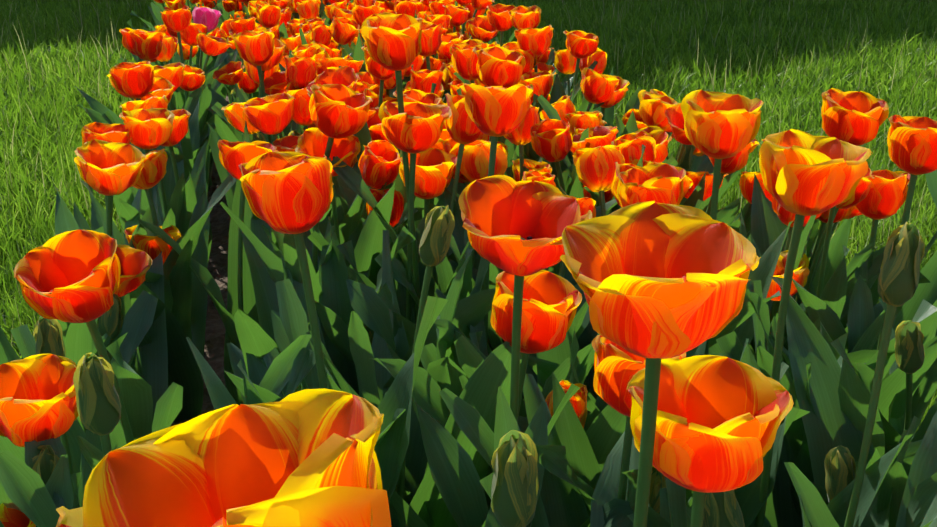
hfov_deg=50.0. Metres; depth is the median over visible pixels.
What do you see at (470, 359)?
tulip
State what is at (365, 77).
tulip
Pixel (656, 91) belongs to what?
tulip
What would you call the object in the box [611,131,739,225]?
tulip
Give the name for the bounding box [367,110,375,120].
tulip
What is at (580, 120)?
tulip
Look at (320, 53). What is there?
tulip
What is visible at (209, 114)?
tulip
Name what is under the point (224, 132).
tulip
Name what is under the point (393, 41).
tulip
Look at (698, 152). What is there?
tulip
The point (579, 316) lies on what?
tulip
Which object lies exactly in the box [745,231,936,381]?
tulip
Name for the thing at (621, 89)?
tulip
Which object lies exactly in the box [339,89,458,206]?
tulip
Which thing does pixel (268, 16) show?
tulip
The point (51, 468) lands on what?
tulip
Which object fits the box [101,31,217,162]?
tulip
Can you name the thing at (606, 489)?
tulip
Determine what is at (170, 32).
tulip
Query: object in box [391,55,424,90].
tulip
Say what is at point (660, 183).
tulip
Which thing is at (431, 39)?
tulip
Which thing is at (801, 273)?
tulip
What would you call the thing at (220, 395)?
tulip
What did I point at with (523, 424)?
tulip
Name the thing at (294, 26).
tulip
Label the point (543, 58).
tulip
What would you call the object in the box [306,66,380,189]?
tulip
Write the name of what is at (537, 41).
tulip
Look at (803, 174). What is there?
tulip
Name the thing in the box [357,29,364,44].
tulip
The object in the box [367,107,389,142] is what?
tulip
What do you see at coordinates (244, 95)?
tulip
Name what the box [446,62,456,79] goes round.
tulip
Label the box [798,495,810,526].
tulip
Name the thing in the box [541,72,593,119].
tulip
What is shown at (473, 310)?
tulip
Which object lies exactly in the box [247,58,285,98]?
tulip
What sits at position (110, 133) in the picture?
tulip
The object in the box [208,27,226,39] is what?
tulip
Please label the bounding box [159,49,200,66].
tulip
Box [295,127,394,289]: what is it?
tulip
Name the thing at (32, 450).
tulip
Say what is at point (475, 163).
tulip
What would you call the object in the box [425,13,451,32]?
tulip
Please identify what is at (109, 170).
tulip
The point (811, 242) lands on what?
tulip
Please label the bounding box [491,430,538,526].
tulip
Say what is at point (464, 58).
tulip
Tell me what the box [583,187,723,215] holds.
tulip
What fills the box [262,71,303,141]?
tulip
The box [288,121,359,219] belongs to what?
tulip
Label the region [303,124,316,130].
tulip
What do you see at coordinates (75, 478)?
tulip
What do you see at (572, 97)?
tulip
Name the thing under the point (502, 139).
tulip
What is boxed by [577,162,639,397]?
tulip
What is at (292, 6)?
tulip
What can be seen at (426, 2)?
tulip
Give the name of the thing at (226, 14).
tulip
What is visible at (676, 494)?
tulip
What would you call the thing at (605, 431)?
tulip
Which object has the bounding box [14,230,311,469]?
tulip
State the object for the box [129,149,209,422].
tulip
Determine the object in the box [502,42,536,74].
tulip
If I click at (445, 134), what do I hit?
tulip
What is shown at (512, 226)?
tulip
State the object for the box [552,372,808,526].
tulip
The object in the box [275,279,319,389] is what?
tulip
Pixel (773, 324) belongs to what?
tulip
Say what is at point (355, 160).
tulip
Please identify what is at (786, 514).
tulip
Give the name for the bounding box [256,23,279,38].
tulip
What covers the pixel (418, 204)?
tulip
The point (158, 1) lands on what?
tulip
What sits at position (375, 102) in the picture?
tulip
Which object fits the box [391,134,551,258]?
tulip
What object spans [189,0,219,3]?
tulip
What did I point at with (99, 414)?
tulip
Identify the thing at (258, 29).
tulip
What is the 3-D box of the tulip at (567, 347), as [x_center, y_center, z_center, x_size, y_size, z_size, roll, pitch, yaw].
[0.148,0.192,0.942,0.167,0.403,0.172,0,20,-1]
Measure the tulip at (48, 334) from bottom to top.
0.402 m
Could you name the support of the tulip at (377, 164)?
on the soil bed
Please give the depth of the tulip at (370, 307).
1.02 m
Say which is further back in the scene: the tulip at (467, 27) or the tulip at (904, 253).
the tulip at (467, 27)
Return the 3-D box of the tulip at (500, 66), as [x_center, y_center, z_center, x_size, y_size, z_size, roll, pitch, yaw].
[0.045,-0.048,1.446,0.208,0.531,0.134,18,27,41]
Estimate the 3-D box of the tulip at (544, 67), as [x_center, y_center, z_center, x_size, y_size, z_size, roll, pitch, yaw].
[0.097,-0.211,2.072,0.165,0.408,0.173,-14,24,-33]
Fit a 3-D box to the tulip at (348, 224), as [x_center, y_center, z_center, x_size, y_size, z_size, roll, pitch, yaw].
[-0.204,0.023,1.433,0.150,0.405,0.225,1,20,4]
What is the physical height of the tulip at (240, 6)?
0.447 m
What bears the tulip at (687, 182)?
on the soil bed
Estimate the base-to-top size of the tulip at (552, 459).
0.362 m
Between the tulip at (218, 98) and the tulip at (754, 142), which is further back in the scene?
the tulip at (218, 98)
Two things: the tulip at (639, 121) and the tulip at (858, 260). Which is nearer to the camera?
the tulip at (858, 260)
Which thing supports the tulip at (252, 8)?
on the soil bed
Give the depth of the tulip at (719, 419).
0.46 m
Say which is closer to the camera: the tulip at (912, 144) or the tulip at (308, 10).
the tulip at (912, 144)
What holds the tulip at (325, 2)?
on the soil bed
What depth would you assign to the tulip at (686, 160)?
1.54 m
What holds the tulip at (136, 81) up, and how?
on the soil bed
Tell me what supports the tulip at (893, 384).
on the soil bed
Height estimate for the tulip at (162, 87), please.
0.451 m
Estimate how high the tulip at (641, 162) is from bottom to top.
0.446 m
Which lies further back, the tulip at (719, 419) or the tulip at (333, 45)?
the tulip at (333, 45)
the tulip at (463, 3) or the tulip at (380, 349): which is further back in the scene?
the tulip at (463, 3)
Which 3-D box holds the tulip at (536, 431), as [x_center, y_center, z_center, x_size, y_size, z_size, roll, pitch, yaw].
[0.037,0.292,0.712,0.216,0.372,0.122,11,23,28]
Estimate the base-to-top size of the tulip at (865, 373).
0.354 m
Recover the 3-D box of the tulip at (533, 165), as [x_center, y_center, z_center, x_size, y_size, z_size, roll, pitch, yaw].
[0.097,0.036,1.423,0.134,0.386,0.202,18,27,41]
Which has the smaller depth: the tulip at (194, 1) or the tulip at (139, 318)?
the tulip at (139, 318)
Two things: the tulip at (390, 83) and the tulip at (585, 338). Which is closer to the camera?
the tulip at (585, 338)
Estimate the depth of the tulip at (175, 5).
2.96 m
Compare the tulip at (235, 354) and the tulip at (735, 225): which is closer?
the tulip at (235, 354)
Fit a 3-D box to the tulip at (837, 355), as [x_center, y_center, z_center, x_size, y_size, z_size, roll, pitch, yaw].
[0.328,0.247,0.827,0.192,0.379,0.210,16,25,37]
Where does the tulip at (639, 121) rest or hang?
on the soil bed
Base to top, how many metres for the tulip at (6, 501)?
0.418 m
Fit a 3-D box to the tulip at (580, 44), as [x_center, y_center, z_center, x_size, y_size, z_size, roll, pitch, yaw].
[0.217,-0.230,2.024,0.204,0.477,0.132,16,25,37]
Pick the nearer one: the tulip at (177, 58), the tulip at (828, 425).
the tulip at (828, 425)
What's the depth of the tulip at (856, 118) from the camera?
1.06 m
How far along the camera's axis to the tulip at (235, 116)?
1.42 m
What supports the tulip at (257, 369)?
on the soil bed
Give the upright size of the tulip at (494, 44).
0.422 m
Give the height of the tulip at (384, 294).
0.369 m
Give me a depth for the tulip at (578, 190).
1.36 m
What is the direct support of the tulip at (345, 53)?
on the soil bed
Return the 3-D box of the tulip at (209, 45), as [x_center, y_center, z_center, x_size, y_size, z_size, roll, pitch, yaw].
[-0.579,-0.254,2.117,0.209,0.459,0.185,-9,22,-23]
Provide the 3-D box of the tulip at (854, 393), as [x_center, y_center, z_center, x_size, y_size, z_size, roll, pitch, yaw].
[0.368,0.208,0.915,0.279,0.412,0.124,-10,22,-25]
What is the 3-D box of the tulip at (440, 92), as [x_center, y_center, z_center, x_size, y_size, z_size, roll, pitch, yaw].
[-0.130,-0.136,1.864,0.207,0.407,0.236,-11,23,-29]
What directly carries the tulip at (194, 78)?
on the soil bed
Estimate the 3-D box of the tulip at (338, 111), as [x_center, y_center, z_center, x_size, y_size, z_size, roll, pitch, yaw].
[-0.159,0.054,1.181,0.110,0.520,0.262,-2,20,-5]
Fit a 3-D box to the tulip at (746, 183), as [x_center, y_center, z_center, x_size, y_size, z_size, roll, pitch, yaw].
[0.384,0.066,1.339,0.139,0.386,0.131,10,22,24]
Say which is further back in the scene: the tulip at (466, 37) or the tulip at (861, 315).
the tulip at (466, 37)
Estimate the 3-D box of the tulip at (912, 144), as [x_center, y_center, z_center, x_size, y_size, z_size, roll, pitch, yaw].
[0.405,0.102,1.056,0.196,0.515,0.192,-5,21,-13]
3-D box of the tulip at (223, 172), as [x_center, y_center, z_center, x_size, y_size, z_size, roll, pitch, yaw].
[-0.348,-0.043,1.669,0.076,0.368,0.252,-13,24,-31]
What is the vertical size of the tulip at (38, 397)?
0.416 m
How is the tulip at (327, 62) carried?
on the soil bed
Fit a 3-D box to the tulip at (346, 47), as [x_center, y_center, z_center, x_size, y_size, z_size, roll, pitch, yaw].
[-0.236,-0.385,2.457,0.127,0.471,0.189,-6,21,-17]
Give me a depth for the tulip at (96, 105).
2.02 m
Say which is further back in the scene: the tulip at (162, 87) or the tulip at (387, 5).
the tulip at (387, 5)
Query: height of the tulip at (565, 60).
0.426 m
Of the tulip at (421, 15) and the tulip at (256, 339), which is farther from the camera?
the tulip at (421, 15)
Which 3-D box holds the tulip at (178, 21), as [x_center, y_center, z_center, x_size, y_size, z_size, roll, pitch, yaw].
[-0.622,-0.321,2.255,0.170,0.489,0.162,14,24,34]
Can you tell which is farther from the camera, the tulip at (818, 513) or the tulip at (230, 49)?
the tulip at (230, 49)
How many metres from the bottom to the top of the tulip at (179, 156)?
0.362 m
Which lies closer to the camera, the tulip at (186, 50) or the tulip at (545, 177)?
the tulip at (545, 177)
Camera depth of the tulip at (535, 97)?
1.52 m
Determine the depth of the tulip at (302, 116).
1.48 m
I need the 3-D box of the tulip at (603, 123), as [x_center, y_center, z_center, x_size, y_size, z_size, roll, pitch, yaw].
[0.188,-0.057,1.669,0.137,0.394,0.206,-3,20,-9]
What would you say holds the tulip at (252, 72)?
on the soil bed
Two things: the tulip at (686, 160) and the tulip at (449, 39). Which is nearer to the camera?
the tulip at (686, 160)
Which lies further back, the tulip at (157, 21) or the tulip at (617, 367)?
the tulip at (157, 21)
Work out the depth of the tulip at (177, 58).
2.34 m
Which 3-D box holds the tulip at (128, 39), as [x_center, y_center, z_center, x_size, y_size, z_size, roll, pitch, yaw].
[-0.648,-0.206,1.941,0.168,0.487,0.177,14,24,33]
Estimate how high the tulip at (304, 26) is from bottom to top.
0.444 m
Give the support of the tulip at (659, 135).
on the soil bed
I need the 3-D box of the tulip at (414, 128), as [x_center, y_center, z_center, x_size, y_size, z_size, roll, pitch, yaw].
[-0.054,0.087,1.106,0.174,0.509,0.154,11,23,28]
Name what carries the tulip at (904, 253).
on the soil bed
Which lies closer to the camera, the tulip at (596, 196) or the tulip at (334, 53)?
the tulip at (596, 196)
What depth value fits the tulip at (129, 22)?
2.67 m
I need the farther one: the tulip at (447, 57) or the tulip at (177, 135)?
the tulip at (447, 57)
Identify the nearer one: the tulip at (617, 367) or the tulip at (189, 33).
the tulip at (617, 367)
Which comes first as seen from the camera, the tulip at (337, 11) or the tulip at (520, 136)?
the tulip at (520, 136)
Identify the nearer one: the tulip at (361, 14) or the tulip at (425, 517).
the tulip at (425, 517)
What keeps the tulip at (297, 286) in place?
on the soil bed
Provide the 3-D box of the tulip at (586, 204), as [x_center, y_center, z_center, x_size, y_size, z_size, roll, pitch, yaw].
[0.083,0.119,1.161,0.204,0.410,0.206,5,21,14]
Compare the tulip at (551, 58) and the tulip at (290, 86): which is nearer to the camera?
the tulip at (290, 86)
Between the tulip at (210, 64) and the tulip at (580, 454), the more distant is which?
the tulip at (210, 64)
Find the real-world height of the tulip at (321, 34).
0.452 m
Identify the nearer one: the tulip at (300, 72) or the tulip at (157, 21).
the tulip at (300, 72)
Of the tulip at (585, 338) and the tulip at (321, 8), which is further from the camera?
the tulip at (321, 8)
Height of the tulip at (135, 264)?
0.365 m
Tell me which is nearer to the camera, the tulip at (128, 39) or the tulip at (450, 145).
the tulip at (450, 145)
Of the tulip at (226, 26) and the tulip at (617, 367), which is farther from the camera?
the tulip at (226, 26)
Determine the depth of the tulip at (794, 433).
0.84 m
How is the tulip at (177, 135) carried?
on the soil bed
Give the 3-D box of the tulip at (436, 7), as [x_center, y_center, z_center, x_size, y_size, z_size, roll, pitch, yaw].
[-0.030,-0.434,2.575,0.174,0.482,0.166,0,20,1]
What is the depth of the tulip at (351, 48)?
2.48 m
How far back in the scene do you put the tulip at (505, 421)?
0.70 m
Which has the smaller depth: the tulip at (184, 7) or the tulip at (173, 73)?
the tulip at (173, 73)
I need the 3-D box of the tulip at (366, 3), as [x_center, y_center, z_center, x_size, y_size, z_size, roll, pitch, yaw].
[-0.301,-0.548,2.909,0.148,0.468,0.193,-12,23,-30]
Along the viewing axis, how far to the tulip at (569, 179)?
1.52 m
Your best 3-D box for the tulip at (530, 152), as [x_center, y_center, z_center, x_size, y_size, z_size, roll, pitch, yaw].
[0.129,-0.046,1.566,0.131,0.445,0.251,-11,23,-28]
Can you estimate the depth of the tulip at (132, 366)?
1.06 m
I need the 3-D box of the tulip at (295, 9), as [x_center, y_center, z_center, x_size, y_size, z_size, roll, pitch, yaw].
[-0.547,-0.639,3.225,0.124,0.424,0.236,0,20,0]
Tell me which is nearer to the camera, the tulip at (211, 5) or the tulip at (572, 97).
the tulip at (572, 97)
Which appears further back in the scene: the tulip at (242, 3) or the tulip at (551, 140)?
the tulip at (242, 3)
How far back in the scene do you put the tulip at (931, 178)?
1.45 m
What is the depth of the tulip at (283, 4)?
2.76 m
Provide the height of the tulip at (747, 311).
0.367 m
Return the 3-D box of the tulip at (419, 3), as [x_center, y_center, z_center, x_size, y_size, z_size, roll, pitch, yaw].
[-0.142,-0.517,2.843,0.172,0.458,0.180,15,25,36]
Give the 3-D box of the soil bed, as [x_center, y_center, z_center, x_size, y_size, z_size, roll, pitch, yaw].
[-0.565,-0.528,3.412,0.920,0.060,8.050,-5,21,-13]
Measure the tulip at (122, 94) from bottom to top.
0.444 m
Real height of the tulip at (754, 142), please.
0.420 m
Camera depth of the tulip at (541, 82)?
1.67 m
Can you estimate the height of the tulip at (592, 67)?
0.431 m
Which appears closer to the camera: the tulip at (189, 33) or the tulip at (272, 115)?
the tulip at (272, 115)
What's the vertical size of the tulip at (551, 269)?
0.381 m
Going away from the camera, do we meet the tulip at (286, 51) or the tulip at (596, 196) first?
the tulip at (596, 196)
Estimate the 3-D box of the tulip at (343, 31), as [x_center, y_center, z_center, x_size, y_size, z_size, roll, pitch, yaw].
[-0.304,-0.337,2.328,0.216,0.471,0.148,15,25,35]
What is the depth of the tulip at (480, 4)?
2.64 m
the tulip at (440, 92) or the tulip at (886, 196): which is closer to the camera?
the tulip at (886, 196)
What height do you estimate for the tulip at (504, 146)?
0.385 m
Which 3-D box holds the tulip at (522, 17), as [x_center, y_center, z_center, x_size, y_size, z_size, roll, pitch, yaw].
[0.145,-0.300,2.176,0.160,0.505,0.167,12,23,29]
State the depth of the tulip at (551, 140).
1.28 m
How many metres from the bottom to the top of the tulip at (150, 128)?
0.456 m
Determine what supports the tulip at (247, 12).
on the soil bed
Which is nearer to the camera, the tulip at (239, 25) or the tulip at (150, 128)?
the tulip at (150, 128)
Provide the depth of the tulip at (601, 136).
1.36 m
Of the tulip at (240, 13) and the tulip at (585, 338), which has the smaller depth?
the tulip at (585, 338)
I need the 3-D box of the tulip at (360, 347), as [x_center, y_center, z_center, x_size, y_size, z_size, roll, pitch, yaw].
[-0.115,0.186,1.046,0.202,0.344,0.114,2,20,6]
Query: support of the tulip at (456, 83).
on the soil bed
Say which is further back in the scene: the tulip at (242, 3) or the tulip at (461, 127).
the tulip at (242, 3)
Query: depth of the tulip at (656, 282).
0.41 m
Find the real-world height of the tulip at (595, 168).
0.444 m
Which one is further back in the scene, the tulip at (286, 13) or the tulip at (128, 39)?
the tulip at (286, 13)
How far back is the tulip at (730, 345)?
0.88 m
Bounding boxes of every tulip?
[0,290,157,526]
[0,316,182,495]
[0,334,110,512]
[0,347,315,526]
[0,354,121,526]
[0,445,73,526]
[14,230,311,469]
[25,437,65,515]
[40,139,167,412]
[55,187,152,439]
[56,388,391,526]
[70,472,81,508]
[74,66,218,124]
[77,28,192,149]
[80,174,236,346]
[81,122,146,245]
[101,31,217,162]
[105,39,212,74]
[105,334,136,371]
[107,71,144,154]
[110,61,163,215]
[113,77,184,228]
[115,244,153,423]
[117,55,195,65]
[119,95,209,228]
[119,108,175,282]
[125,37,174,64]
[127,19,187,65]
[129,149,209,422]
[130,0,217,53]
[131,27,177,63]
[137,121,331,405]
[142,0,191,30]
[143,26,235,121]
[148,2,221,25]
[148,5,188,30]
[150,23,236,191]
[151,2,163,24]
[153,62,203,170]
[157,109,211,235]
[158,0,203,21]
[158,6,214,115]
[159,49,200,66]
[160,7,202,146]
[163,35,180,63]
[164,105,211,259]
[179,7,237,188]
[179,65,220,146]
[186,337,236,409]
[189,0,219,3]
[191,0,223,29]
[196,30,231,71]
[207,122,265,217]
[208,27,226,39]
[208,87,258,134]
[209,17,243,61]
[211,57,316,142]
[212,29,234,61]
[213,61,267,98]
[214,9,249,37]
[215,37,289,141]
[220,1,228,18]
[220,17,235,36]
[220,182,415,346]
[221,95,278,248]
[222,0,239,12]
[224,48,288,64]
[224,72,258,102]
[224,270,634,526]
[226,16,255,103]
[227,0,246,50]
[227,33,235,49]
[227,343,386,403]
[228,11,245,49]
[231,29,277,144]
[233,183,332,391]
[237,0,294,12]
[237,152,447,502]
[238,0,291,55]
[238,2,246,12]
[240,56,288,101]
[240,92,295,249]
[241,27,352,71]
[244,5,257,22]
[244,60,283,137]
[246,348,405,445]
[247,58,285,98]
[254,87,355,176]
[256,4,280,95]
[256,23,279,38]
[261,135,299,259]
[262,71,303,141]
[267,41,320,125]
[268,0,290,8]
[271,310,379,407]
[272,229,334,380]
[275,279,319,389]
[279,7,291,29]
[279,18,308,47]
[279,57,395,97]
[280,30,310,50]
[283,81,384,135]
[283,83,372,317]
[286,81,311,89]
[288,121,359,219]
[289,42,339,57]
[292,144,374,255]
[293,0,303,15]
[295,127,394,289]
[296,0,318,20]
[296,216,495,394]
[299,18,324,32]
[299,28,343,56]
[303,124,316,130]
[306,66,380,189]
[306,230,413,502]
[307,13,471,323]
[309,24,331,45]
[310,150,424,324]
[311,47,410,88]
[315,100,473,363]
[316,62,322,75]
[321,0,322,16]
[321,0,346,26]
[323,0,336,5]
[323,205,521,526]
[328,30,349,55]
[330,4,352,18]
[330,16,364,49]
[330,134,417,266]
[330,156,378,212]
[331,93,484,300]
[333,138,443,245]
[336,229,483,348]
[339,66,405,148]
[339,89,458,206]
[342,8,396,57]
[343,55,366,70]
[346,257,489,426]
[350,42,354,55]
[352,5,384,25]
[352,45,450,97]
[353,30,365,71]
[354,0,373,6]
[356,71,376,92]
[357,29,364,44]
[361,45,394,106]
[361,148,460,267]
[363,88,396,107]
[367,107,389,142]
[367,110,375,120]
[369,334,598,509]
[375,251,492,356]
[378,1,393,10]
[389,501,434,526]
[390,63,452,93]
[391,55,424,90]
[391,81,444,143]
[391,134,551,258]
[393,56,449,88]
[394,0,416,16]
[405,0,423,17]
[406,138,490,289]
[410,69,444,93]
[411,21,441,70]
[412,175,722,526]
[417,11,465,33]
[420,319,599,470]
[423,0,435,6]
[423,4,429,11]
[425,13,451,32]
[429,0,454,14]
[431,83,435,92]
[435,289,588,417]
[436,83,589,408]
[437,32,463,57]
[437,84,444,97]
[437,315,626,471]
[438,41,451,62]
[439,335,685,526]
[440,124,450,139]
[443,4,469,32]
[443,46,528,203]
[444,143,573,310]
[446,25,461,33]
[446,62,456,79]
[448,77,548,110]
[449,39,488,94]
[450,195,597,398]
[453,71,604,120]
[454,331,729,471]
[455,0,491,43]
[456,159,551,199]
[462,3,486,28]
[462,17,482,41]
[463,29,517,42]
[463,164,572,190]
[466,0,494,33]
[467,15,516,42]
[482,383,579,526]
[484,86,555,175]
[486,3,514,46]
[488,42,554,76]
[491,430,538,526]
[494,386,692,526]
[495,37,574,82]
[497,136,505,143]
[497,141,507,156]
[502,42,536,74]
[503,105,617,216]
[505,128,588,194]
[508,5,559,94]
[514,25,552,71]
[515,82,564,158]
[518,416,528,432]
[522,170,555,186]
[522,291,780,398]
[523,362,788,526]
[525,401,547,526]
[528,89,875,403]
[530,85,574,104]
[530,119,678,192]
[531,61,597,99]
[536,269,706,432]
[536,445,594,511]
[537,62,554,71]
[537,90,678,200]
[538,67,618,170]
[540,95,672,139]
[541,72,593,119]
[547,48,554,64]
[548,265,555,273]
[551,127,619,211]
[552,119,609,165]
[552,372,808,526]
[554,49,576,95]
[554,161,692,274]
[559,95,618,162]
[559,145,705,284]
[560,200,758,526]
[563,30,601,112]
[563,126,684,209]
[564,72,578,94]
[569,175,613,202]
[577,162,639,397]
[579,48,678,125]
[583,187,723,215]
[590,431,648,526]
[596,74,642,126]
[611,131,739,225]
[616,114,706,171]
[616,163,792,346]
[619,144,665,208]
[622,108,648,129]
[627,221,924,526]
[627,355,793,526]
[630,126,713,206]
[650,89,673,99]
[660,488,936,526]
[663,126,673,138]
[665,103,749,212]
[665,477,936,526]
[666,147,740,194]
[684,171,739,222]
[686,129,912,526]
[704,340,842,430]
[706,143,752,238]
[709,336,936,420]
[713,138,758,220]
[716,280,936,521]
[729,217,740,232]
[731,206,852,295]
[739,197,821,352]
[740,171,819,234]
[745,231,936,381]
[747,206,874,281]
[748,430,936,526]
[751,167,874,349]
[755,336,922,526]
[757,295,936,458]
[759,250,898,363]
[761,88,888,328]
[765,316,915,453]
[769,275,936,380]
[770,276,907,526]
[784,462,838,526]
[792,114,936,419]
[794,169,936,349]
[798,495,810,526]
[806,216,884,281]
[810,481,828,504]
[820,322,880,474]
[830,299,924,456]
[847,350,894,374]
[851,363,900,445]
[896,411,936,526]
[925,170,936,206]
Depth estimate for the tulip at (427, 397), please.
0.84 m
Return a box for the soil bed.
[170,93,230,426]
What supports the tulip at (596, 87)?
on the soil bed
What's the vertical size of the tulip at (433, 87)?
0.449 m
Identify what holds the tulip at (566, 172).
on the soil bed
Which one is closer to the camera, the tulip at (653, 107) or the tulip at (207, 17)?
the tulip at (653, 107)
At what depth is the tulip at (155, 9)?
3.35 m
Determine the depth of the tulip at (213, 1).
3.10 m
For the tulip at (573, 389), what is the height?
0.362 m
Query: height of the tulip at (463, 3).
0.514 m
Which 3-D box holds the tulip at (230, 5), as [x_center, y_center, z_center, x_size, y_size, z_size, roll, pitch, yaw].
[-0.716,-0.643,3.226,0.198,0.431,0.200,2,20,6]
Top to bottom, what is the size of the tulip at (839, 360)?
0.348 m
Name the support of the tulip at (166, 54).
on the soil bed
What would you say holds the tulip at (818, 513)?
on the soil bed
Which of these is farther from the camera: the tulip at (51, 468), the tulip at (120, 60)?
the tulip at (120, 60)
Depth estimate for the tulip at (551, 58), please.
2.08 m
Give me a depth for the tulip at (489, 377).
0.82 m
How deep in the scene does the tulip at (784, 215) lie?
1.08 m
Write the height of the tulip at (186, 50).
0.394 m
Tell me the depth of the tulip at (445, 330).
1.10 m
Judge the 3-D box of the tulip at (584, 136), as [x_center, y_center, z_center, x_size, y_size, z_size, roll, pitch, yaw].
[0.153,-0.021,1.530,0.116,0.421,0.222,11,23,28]
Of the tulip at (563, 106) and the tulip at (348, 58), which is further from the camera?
the tulip at (348, 58)
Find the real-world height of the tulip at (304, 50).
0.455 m
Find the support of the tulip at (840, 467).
on the soil bed
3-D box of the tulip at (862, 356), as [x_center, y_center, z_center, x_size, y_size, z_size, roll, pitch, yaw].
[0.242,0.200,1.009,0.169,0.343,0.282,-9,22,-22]
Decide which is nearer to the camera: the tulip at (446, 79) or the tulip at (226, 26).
the tulip at (446, 79)
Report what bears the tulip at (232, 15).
on the soil bed
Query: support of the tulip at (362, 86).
on the soil bed
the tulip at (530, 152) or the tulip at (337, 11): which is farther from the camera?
the tulip at (337, 11)
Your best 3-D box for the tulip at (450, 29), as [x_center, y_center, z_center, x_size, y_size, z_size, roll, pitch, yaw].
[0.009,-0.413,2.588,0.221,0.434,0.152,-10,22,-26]
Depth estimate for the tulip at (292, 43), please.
2.31 m
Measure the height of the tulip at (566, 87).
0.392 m
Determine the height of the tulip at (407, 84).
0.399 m
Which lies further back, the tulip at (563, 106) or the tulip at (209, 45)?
the tulip at (209, 45)
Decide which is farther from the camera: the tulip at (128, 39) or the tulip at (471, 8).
the tulip at (471, 8)
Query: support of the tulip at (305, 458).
on the soil bed
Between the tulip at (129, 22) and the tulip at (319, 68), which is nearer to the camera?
the tulip at (319, 68)
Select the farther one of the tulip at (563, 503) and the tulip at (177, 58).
the tulip at (177, 58)
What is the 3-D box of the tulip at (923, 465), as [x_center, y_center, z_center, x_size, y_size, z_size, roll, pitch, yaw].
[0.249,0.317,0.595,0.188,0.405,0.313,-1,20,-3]
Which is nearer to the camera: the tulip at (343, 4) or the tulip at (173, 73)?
the tulip at (173, 73)
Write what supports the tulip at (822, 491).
on the soil bed
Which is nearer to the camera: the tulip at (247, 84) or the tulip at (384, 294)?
the tulip at (384, 294)
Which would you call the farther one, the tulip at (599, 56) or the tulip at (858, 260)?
the tulip at (599, 56)
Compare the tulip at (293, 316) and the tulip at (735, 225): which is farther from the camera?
the tulip at (735, 225)
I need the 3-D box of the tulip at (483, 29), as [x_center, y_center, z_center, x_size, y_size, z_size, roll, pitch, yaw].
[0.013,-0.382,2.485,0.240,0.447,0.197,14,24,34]
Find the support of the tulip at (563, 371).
on the soil bed
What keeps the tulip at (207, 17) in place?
on the soil bed
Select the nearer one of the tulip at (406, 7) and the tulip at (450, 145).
the tulip at (450, 145)
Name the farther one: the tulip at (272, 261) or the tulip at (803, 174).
the tulip at (272, 261)
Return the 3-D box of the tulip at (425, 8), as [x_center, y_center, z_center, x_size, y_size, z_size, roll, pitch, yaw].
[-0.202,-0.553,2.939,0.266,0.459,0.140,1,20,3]
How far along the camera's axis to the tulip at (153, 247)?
1.26 m
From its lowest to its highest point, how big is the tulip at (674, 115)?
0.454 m
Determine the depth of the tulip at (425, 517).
0.85 m
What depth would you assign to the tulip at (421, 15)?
2.56 m
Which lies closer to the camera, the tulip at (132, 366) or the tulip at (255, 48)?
the tulip at (132, 366)
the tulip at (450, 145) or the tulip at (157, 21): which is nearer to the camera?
the tulip at (450, 145)
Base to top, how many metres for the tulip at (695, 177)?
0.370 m
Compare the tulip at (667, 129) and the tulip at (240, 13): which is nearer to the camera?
the tulip at (667, 129)
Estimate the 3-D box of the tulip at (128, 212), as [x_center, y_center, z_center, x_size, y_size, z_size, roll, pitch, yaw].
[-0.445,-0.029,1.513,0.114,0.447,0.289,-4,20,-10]
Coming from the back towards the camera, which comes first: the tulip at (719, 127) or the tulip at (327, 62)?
the tulip at (327, 62)
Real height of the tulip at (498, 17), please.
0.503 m
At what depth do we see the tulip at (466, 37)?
2.36 m
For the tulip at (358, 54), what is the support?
on the soil bed
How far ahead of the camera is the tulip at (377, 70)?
1.58 m
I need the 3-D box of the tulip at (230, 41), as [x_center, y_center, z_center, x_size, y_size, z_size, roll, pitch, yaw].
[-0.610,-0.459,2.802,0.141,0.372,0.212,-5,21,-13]
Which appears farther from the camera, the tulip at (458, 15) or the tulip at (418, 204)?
the tulip at (458, 15)
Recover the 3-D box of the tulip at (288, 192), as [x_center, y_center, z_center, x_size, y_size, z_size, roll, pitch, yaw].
[-0.116,0.189,0.770,0.138,0.548,0.167,11,23,27]
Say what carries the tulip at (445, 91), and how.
on the soil bed
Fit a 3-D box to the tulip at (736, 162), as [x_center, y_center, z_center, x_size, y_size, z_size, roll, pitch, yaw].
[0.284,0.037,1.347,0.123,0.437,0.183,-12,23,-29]
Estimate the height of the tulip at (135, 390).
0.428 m
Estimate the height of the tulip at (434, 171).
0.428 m
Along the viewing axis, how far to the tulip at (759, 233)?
1.16 m
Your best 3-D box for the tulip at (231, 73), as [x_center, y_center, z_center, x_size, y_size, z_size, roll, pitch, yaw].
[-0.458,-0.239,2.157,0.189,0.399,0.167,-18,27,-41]
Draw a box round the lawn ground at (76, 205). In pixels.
[0,3,935,423]
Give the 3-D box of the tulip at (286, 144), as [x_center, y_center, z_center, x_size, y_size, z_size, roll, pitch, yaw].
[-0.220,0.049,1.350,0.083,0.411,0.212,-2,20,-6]
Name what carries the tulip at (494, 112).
on the soil bed
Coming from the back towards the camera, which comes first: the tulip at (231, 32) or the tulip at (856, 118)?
the tulip at (231, 32)
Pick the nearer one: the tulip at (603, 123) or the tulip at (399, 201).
the tulip at (399, 201)
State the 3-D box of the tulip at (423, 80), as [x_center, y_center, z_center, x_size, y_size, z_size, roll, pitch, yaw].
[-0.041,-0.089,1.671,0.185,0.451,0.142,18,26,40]
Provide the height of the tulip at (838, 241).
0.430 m
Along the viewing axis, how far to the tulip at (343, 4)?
2.83 m
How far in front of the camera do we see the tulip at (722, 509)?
0.62 m
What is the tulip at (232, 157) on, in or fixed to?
on the soil bed
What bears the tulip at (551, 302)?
on the soil bed

